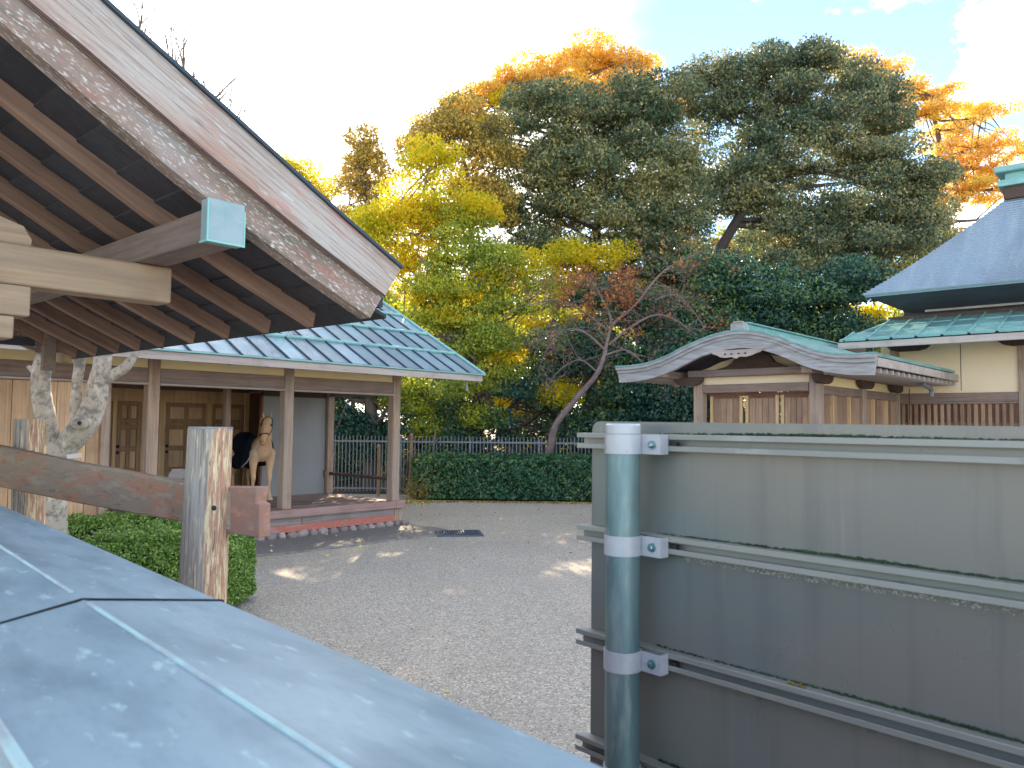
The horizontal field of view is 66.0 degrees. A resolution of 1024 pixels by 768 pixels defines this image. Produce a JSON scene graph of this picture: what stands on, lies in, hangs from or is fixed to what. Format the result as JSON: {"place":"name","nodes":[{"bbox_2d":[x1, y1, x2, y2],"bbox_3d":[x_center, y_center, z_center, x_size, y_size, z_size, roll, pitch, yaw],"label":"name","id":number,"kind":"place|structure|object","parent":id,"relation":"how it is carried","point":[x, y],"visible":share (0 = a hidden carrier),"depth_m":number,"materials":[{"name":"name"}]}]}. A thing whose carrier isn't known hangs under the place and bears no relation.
{"place":"outdoors","nodes":[
{"label":"outdoors","id":0,"kind":"place"},
{"bbox_2d":[255,523,447,553],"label":"apron pavement","id":1,"kind":"structure","parent":0,"point":[298,543],"depth_m":13.72,"materials":[{"name":"grey concrete"}]},
{"bbox_2d":[232,430,591,761],"bbox_3d":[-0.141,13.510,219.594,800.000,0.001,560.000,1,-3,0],"label":"ground","id":2,"kind":"structure","parent":0,"point":[510,530],"depth_m":8.71,"materials":[{"name":"grey gravel"}]},
{"bbox_2d":[68,509,181,540],"bbox_3d":[-4.969,2.054,10.264,0.866,0.868,2.816,-2,-4,42],"label":"clipped hedge","id":3,"kind":"object","parent":2,"relation":"on","point":[82,529],"visible":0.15,"depth_m":9.87,"materials":[{"name":"green plant"}]},
{"bbox_2d":[0,419,269,603],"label":"log fence","id":4,"kind":"object","parent":2,"relation":"on","point":[205,502],"visible":0.46,"depth_m":3.73,"materials":[{"name":"brown wood"}]},
{"bbox_2d":[83,520,257,605],"bbox_3d":[-3.709,1.962,8.523,1.734,0.897,1.277,1,-3,0],"label":"clipped hedge","id":5,"kind":"object","parent":2,"relation":"on","point":[153,546],"visible":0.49,"depth_m":8.15,"materials":[{"name":"green plant"}]},
{"bbox_2d":[26,0,336,533],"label":"mottled bark tree","id":6,"kind":"object","parent":2,"relation":"on","point":[86,415],"visible":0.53,"depth_m":8.29,"materials":[{"name":"grey plant"}]},
{"bbox_2d":[66,453,81,458],"bbox_3d":[-4.427,0.728,7.970,0.140,0.044,0.008,-8,-2,-6],"label":"name plate","id":7,"kind":"object","parent":6,"relation":"attached to","point":[76,455],"visible":0.86,"depth_m":7.97,"materials":[{"name":"white"}]},
{"bbox_2d":[0,0,403,370],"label":"timber shelter roof","id":8,"kind":"structure","parent":2,"relation":"on","point":[153,195],"depth_m":4.11,"materials":[{"name":"brown wood"}]},
{"bbox_2d":[0,301,485,540],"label":"stable building","id":9,"kind":"structure","parent":2,"relation":"on","point":[160,401],"depth_m":14.89,"materials":[{"name":"beige paint"}]},
{"bbox_2d":[109,401,112,466],"bbox_3d":[-7.947,1.292,15.457,0.048,1.928,0.160,-2,-4,42],"label":"door","id":10,"kind":"structure","parent":9,"relation":"in","point":[111,401],"depth_m":15.51,"materials":[{"name":"brown wood"}]},
{"bbox_2d":[115,401,141,471],"bbox_3d":[-7.674,1.310,15.750,0.115,1.928,0.480,-2,-4,42],"label":"door","id":11,"kind":"structure","parent":9,"relation":"in","point":[128,427],"depth_m":15.78,"materials":[{"name":"brown wood"}]},
{"bbox_2d":[164,402,206,476],"bbox_3d":[-6.885,1.365,16.626,0.115,1.928,0.880,-2,-4,42],"label":"door","id":12,"kind":"structure","parent":9,"relation":"in","point":[179,416],"depth_m":16.54,"materials":[{"name":"brown wood"}]},
{"bbox_2d":[212,404,243,485],"bbox_3d":[-6.271,1.408,17.337,0.075,1.928,0.760,-2,-4,42],"label":"door","id":13,"kind":"structure","parent":9,"relation":"in","point":[237,411],"depth_m":17.48,"materials":[{"name":"brown wood"}]},
{"bbox_2d":[231,413,275,499],"bbox_3d":[-5.288,1.444,15.914,0.731,1.737,2.010,3,-4,-37],"label":"horse","id":14,"kind":"object","parent":9,"relation":"on","point":[251,452],"visible":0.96,"depth_m":15.52},
{"bbox_2d":[0,505,602,767],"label":"capped boundary fence","id":15,"kind":"object","parent":2,"relation":"on","point":[109,660],"visible":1,"depth_m":0.82,"materials":[{"name":"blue metal"}]},
{"bbox_2d":[255,534,441,556],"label":"kerb","id":16,"kind":"structure","parent":2,"relation":"on","point":[325,548],"depth_m":12.72,"materials":[{"name":"concrete"}]},
{"bbox_2d":[376,444,380,495],"bbox_3d":[-3.657,2.384,21.631,0.103,1.469,0.741,1,-3,-10],"label":"fence post","id":17,"kind":"object","parent":2,"relation":"on","point":[378,467],"visible":1,"depth_m":21.55,"materials":[{"name":"wood"}]},
{"bbox_2d":[408,433,412,495],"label":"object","id":18,"kind":"object","parent":2,"relation":"on","point":[411,449],"visible":0.67,"depth_m":21.68,"materials":[{"name":"wood"}]},
{"bbox_2d":[256,505,582,691],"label":"scattered leaves","id":19,"kind":"object","parent":2,"relation":"on","point":[446,690],"visible":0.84,"depth_m":12.70,"materials":[{"name":"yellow plant"}]},
{"bbox_2d":[399,474,443,499],"bbox_3d":[-2.433,2.700,20.902,1.335,0.797,1.288,1,-3,0],"label":"yellowing shrub","id":20,"kind":"object","parent":2,"relation":"on","point":[409,490],"visible":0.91,"depth_m":20.79,"materials":[{"name":"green plant"}]},
{"bbox_2d":[435,530,483,536],"bbox_3d":[-0.972,2.736,14.459,0.840,0.030,0.720,1,-3,-8],"label":"drain grate","id":21,"kind":"object","parent":2,"relation":"on","point":[461,533],"visible":1,"depth_m":14.34,"materials":[{"name":"grey metal"}]},
{"bbox_2d":[385,499,591,506],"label":"leaf litter","id":22,"kind":"object","parent":2,"relation":"on","point":[434,501],"visible":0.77,"depth_m":20.33,"materials":[{"name":"brown plant"}]},
{"bbox_2d":[410,449,591,501],"bbox_3d":[2.275,2.464,21.192,10.059,1.345,1.463,0,-3,2],"label":"tall hedge","id":23,"kind":"object","parent":2,"relation":"on","point":[512,476],"visible":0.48,"depth_m":20.79,"materials":[{"name":"green plant"}]},
{"bbox_2d":[433,429,435,452],"bbox_3d":[-2.196,1.862,22.028,0.048,1.213,0.256,-1,-3,24],"label":"support stake","id":24,"kind":"object","parent":23,"relation":"on","point":[434,441],"visible":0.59,"depth_m":22.07,"materials":[{"name":"grey wood"}]},
{"bbox_2d":[615,321,958,424],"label":"curved gable gate","id":25,"kind":"structure","parent":2,"relation":"on","point":[732,367],"depth_m":14.42,"materials":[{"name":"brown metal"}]},
{"bbox_2d":[710,396,743,422],"bbox_3d":[4.072,1.451,14.945,0.660,2.450,0.055,-2,-4,42],"label":"door","id":26,"kind":"structure","parent":25,"relation":"in","point":[723,409],"depth_m":14.99,"materials":[{"name":"brown wood"}]},
{"bbox_2d":[745,395,779,422],"bbox_3d":[4.602,1.432,14.464,0.640,2.450,0.055,-2,-4,42],"label":"door","id":27,"kind":"structure","parent":25,"relation":"in","point":[758,408],"depth_m":14.51,"materials":[{"name":"brown wood"}]},
{"bbox_2d":[781,394,808,423],"bbox_3d":[5.075,1.415,14.042,0.560,2.450,0.055,-2,-4,42],"label":"door","id":28,"kind":"structure","parent":25,"relation":"in","point":[794,408],"depth_m":14.11,"materials":[{"name":"brown wood"}]},
{"bbox_2d":[575,421,1023,767],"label":"sign board","id":29,"kind":"object","parent":2,"relation":"on","point":[863,584],"visible":0.99,"depth_m":1.51,"materials":[{"name":"metal"}]},
{"bbox_2d":[786,681,806,687],"bbox_3d":[0.544,0.571,1.502,0.042,0.011,0.025,-2,-4,37],"label":"dry leaf","id":30,"kind":"object","parent":29,"relation":"on","point":[799,685],"visible":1,"depth_m":1.50,"materials":[{"name":"brown plant"}]},
{"bbox_2d":[838,162,1023,425],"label":"hall","id":31,"kind":"structure","parent":2,"relation":"on","point":[958,299],"depth_m":16.12,"materials":[{"name":"paint"}]},
{"bbox_2d":[332,437,561,493],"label":"woodland ground","id":32,"kind":"structure","parent":0,"point":[361,491],"depth_m":24.02,"materials":[{"name":"soil"}]},
{"bbox_2d":[276,150,345,201],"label":"pale leaved tree","id":33,"kind":"object","parent":32,"relation":"on","point":[304,172],"visible":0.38,"depth_m":30.17,"materials":[{"name":"yellow plant"}]},
{"bbox_2d":[331,118,400,458],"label":"slender tree","id":34,"kind":"object","parent":32,"relation":"on","point":[365,157],"visible":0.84,"depth_m":27.20,"materials":[{"name":"brown plant"}]},
{"bbox_2d":[352,289,417,406],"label":"sunlit tree","id":35,"kind":"object","parent":32,"relation":"on","point":[394,300],"depth_m":37.75,"materials":[{"name":"yellow plant"}]},
{"bbox_2d":[334,376,438,487],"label":"roadside tree","id":36,"kind":"object","parent":32,"relation":"on","point":[369,421],"visible":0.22,"depth_m":24.09,"materials":[{"name":"green plant"}]},
{"bbox_2d":[334,401,347,431],"bbox_3d":[-5.186,1.046,23.871,0.072,1.084,0.711,-1,-3,25],"label":"support stake","id":37,"kind":"object","parent":36,"relation":"attached to","point":[345,406],"visible":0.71,"depth_m":23.93,"materials":[{"name":"wood"}]},
{"bbox_2d":[403,455,408,492],"bbox_3d":[-2.991,2.542,22.479,0.085,1.275,1.448,1,-3,-14],"label":"support stake","id":38,"kind":"object","parent":32,"relation":"on","point":[407,473],"visible":0.74,"depth_m":22.43,"materials":[{"name":"brown wood"}]},
{"bbox_2d":[380,279,466,449],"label":"sunlit tree","id":39,"kind":"object","parent":32,"relation":"on","point":[398,294],"visible":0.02,"depth_m":40.50,"materials":[{"name":"yellow plant"}]},
{"bbox_2d":[344,132,564,453],"bbox_3d":[-1.806,-2.302,24.212,6.856,11.164,3.008,1,-3,0],"label":"maple tree","id":40,"kind":"object","parent":32,"relation":"on","point":[446,222],"visible":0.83,"depth_m":23.77,"materials":[{"name":"yellow plant"}]},
{"bbox_2d":[333,435,585,492],"bbox_3d":[0.125,2.370,22.832,14.900,1.660,0.090,1,-3,0],"label":"metal railing","id":41,"kind":"object","parent":32,"relation":"on","point":[422,442],"visible":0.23,"depth_m":22.82,"materials":[{"name":"grey metal"}]},
{"bbox_2d":[407,308,527,424],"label":"sunlit tree","id":42,"kind":"object","parent":32,"relation":"on","point":[481,364],"visible":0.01,"depth_m":37.26,"materials":[{"name":"yellow plant"}]},
{"bbox_2d":[405,297,598,455],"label":"leaning tree","id":43,"kind":"object","parent":32,"relation":"on","point":[461,427],"visible":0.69,"depth_m":23.61,"materials":[{"name":"green plant"}]},
{"bbox_2d":[390,87,642,446],"bbox_3d":[0.132,-3.376,26.849,8.691,13.566,2.659,1,-3,0],"label":"bronze tree","id":44,"kind":"object","parent":32,"relation":"on","point":[449,124],"visible":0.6,"depth_m":26.55,"materials":[{"name":"yellow plant"}]},
{"bbox_2d":[392,21,692,454],"bbox_3d":[1.260,-5.212,31.571,12.221,17.743,3.641,1,-3,0],"label":"autumn tree","id":45,"kind":"object","parent":32,"relation":"on","point":[578,59],"visible":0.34,"depth_m":31.04,"materials":[{"name":"orange plant"}]},
{"bbox_2d":[333,359,804,484],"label":"undergrowth","id":46,"kind":"object","parent":32,"relation":"on","point":[546,420],"visible":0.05,"depth_m":26.75,"materials":[{"name":"green plant"}]},
{"bbox_2d":[519,290,619,390],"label":"sunlit tree","id":47,"kind":"object","parent":32,"relation":"on","point":[565,316],"visible":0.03,"depth_m":36.09,"materials":[{"name":"green plant"}]},
{"bbox_2d":[333,288,844,473],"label":"sunlit undergrowth","id":48,"kind":"object","parent":32,"relation":"on","point":[526,323],"visible":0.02,"depth_m":34.27,"materials":[{"name":"yellow plant"}]},
{"bbox_2d":[475,61,723,454],"bbox_3d":[2.891,-4.041,28.091,9.729,15.083,4.774,1,-3,0],"label":"evergreen tree","id":49,"kind":"object","parent":32,"relation":"on","point":[556,158],"visible":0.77,"depth_m":27.56,"materials":[{"name":"green plant"}]},
{"bbox_2d":[518,272,710,437],"bbox_3d":[3.469,-0.088,24.241,6.673,6.793,3.824,1,-3,0],"label":"dark evergreen tree","id":50,"kind":"object","parent":32,"relation":"on","point":[625,402],"visible":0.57,"depth_m":23.58,"materials":[{"name":"green plant"}]},
{"bbox_2d":[495,223,748,453],"bbox_3d":[3.143,-1.034,22.781,7.260,7.654,3.492,1,-3,0],"label":"bare cherry tree","id":51,"kind":"object","parent":32,"relation":"on","point":[570,405],"visible":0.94,"depth_m":22.63,"materials":[{"name":"orange plant"}]},
{"bbox_2d":[650,227,707,252],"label":"sunlit tree","id":52,"kind":"object","parent":32,"relation":"on","point":[687,240],"visible":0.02,"depth_m":43.38,"materials":[{"name":"green plant"}]},
{"bbox_2d":[631,237,757,337],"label":"sunlit tree","id":53,"kind":"object","parent":32,"relation":"on","point":[729,245],"visible":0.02,"depth_m":37.82,"materials":[{"name":"green plant"}]},
{"bbox_2d":[709,224,810,374],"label":"sunlit tree","id":54,"kind":"object","parent":32,"relation":"on","point":[722,232],"depth_m":40.98,"materials":[{"name":"green plant"}]},
{"bbox_2d":[650,244,902,374],"bbox_3d":[8.347,-0.500,25.201,8.261,7.810,3.796,1,-3,0],"label":"dark evergreen tree","id":55,"kind":"object","parent":32,"relation":"on","point":[770,298],"visible":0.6,"depth_m":24.45,"materials":[{"name":"green plant"}]},
{"bbox_2d":[664,31,966,300],"bbox_3d":[11.420,-4.694,29.746,11.448,16.750,4.840,1,-3,0],"label":"evergreen tree","id":56,"kind":"object","parent":32,"relation":"on","point":[866,221],"visible":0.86,"depth_m":29.21,"materials":[{"name":"green plant"}]},
{"bbox_2d":[754,218,880,351],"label":"sunlit tree","id":57,"kind":"object","parent":32,"relation":"on","point":[878,350],"visible":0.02,"depth_m":37.58,"materials":[{"name":"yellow plant"}]},
{"bbox_2d":[816,302,897,352],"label":"sunlit tree","id":58,"kind":"object","parent":32,"relation":"on","point":[874,311],"visible":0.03,"depth_m":39.54,"materials":[{"name":"yellow plant"}]},
{"bbox_2d":[884,227,903,318],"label":"sunlit tree","id":59,"kind":"object","parent":32,"relation":"on","point":[896,313],"depth_m":44.86,"materials":[{"name":"yellow plant"}]},
{"bbox_2d":[869,224,967,352],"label":"sunlit tree","id":60,"kind":"object","parent":32,"relation":"on","point":[961,228],"visible":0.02,"depth_m":38.85,"materials":[{"name":"orange plant"}]},
{"bbox_2d":[826,42,1023,249],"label":"autumn tree","id":61,"kind":"object","parent":32,"relation":"on","point":[979,184],"visible":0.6,"depth_m":33.20,"materials":[{"name":"orange plant"}]},
{"bbox_2d":[110,0,1023,427],"label":"sky","id":62,"kind":"structure","parent":0,"point":[323,67],"materials":[{"name":"white"}]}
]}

